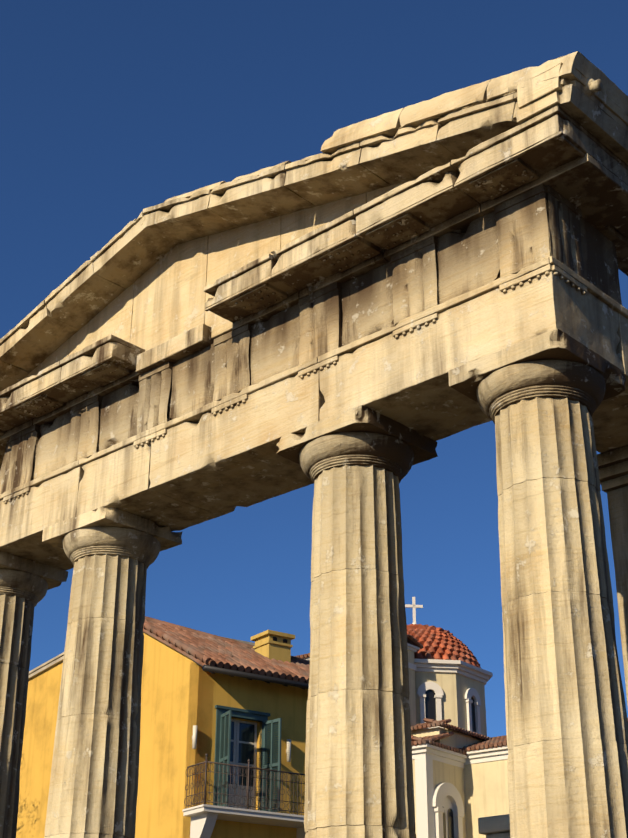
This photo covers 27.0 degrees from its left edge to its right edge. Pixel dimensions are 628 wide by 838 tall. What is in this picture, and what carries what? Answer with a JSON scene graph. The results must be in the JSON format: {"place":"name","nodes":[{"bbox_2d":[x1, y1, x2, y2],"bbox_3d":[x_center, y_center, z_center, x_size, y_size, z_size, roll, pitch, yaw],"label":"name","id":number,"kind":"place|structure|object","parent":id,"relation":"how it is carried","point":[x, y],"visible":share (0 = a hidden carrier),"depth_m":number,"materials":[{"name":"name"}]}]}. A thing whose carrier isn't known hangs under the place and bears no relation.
{"place":"outdoors","nodes":[
{"label":"outdoors","id":0,"kind":"place"},
{"bbox_2d":[16,616,309,837],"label":"house","id":1,"kind":"structure","parent":0,"point":[222,737],"depth_m":33.49,"materials":[{"name":"yellow paint"}]},
{"bbox_2d":[221,719,256,809],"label":"house door leaves","id":2,"kind":"structure","parent":1,"relation":"in","point":[236,741],"depth_m":33.03,"materials":[{"name":"grey paint"}]},
{"bbox_2d":[0,0,627,736],"label":"sky","id":3,"kind":"structure","parent":0,"point":[111,111],"materials":[{"name":"blue"}]},
{"bbox_2d":[294,597,627,837],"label":"church","id":4,"kind":"structure","parent":0,"point":[460,771],"depth_m":55.34,"materials":[{"name":"beige paint"}]},
{"bbox_2d":[425,690,475,837],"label":"church windows","id":5,"kind":"structure","parent":4,"relation":"in","point":[430,702],"depth_m":57.00,"materials":[{"name":"black glass"}]},
{"bbox_2d":[478,814,509,837],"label":"doorwall pier remnant","id":6,"kind":"object","parent":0,"point":[497,826],"visible":0.17,"depth_m":15.46,"materials":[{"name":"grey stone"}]},
{"bbox_2d":[597,445,627,704],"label":"column","id":7,"kind":"structure","parent":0,"point":[613,469],"depth_m":15.05,"materials":[{"name":"stone"}]},
{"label":"stepped base steps","id":8,"kind":"object","parent":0,"visible":0},
{"bbox_2d":[0,594,33,837],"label":"column","id":9,"kind":"structure","parent":8,"relation":"on","point":[16,619],"depth_m":18.20,"materials":[{"name":"stone"}]},
{"bbox_2d":[0,551,67,606],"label":"column capital","id":10,"kind":"object","parent":9,"relation":"on","point":[33,582],"visible":0.73,"depth_m":18.78,"materials":[{"name":"beige stone"}]},
{"bbox_2d":[0,256,627,570],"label":"architrave","id":11,"kind":"object","parent":9,"relation":"on","point":[212,460],"visible":0.81,"depth_m":14.93,"materials":[{"name":"beige stone"}]},
{"bbox_2d":[0,184,621,493],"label":"frieze","id":12,"kind":"object","parent":11,"relation":"on","point":[516,234],"visible":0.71,"depth_m":15.03,"materials":[{"name":"beige stone"}]},
{"bbox_2d":[0,105,627,469],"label":"horizontal cornice","id":13,"kind":"structure","parent":12,"relation":"on","point":[562,152],"depth_m":14.48,"materials":[{"name":"stone"}]},
{"bbox_2d":[22,179,415,379],"bbox_3d":[-1.330,-1.638,17.306,11.198,1.755,0.558,-21,-33,38],"label":"tympanum","id":14,"kind":"object","parent":13,"relation":"on","point":[163,299],"visible":0.23,"depth_m":17.27,"materials":[{"name":"beige stone"}]},
{"bbox_2d":[0,78,627,391],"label":"raking cornice","id":15,"kind":"structure","parent":13,"relation":"on","point":[86,292],"depth_m":16.08,"materials":[{"name":"beige stone"}]},
{"bbox_2d":[43,51,627,300],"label":"sima","id":16,"kind":"object","parent":13,"relation":"on","point":[537,89],"visible":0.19,"depth_m":13.46,"materials":[{"name":"beige stone"}]},
{"bbox_2d":[44,554,146,837],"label":"column","id":17,"kind":"structure","parent":8,"relation":"on","point":[93,789],"depth_m":16.31,"materials":[{"name":"stone"}]},
{"bbox_2d":[42,507,181,568],"bbox_3d":[-2.723,1.733,17.613,1.345,0.522,1.343,-21,-33,38],"label":"column capital","id":18,"kind":"object","parent":17,"relation":"on","point":[107,530],"visible":0.75,"depth_m":17.16,"materials":[{"name":"beige stone"}]},
{"bbox_2d":[304,465,415,837],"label":"column","id":19,"kind":"structure","parent":8,"relation":"on","point":[358,769],"depth_m":13.50,"materials":[{"name":"stone"}]},
{"bbox_2d":[276,405,437,482],"bbox_3d":[0.483,0.473,14.926,1.343,0.520,1.342,-21,-33,38],"label":"column capital","id":20,"kind":"object","parent":19,"relation":"on","point":[362,435],"visible":0.75,"depth_m":14.47,"materials":[{"name":"beige stone"}]},
{"bbox_2d":[495,397,627,837],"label":"column","id":21,"kind":"structure","parent":8,"relation":"on","point":[566,730],"depth_m":11.91,"materials":[{"name":"stone"}]},
{"bbox_2d":[448,329,625,423],"bbox_3d":[2.321,-0.249,13.385,1.343,0.524,1.344,-21,-33,38],"label":"column capital","id":22,"kind":"object","parent":21,"relation":"on","point":[556,363],"visible":0.75,"depth_m":12.93,"materials":[{"name":"beige stone"}]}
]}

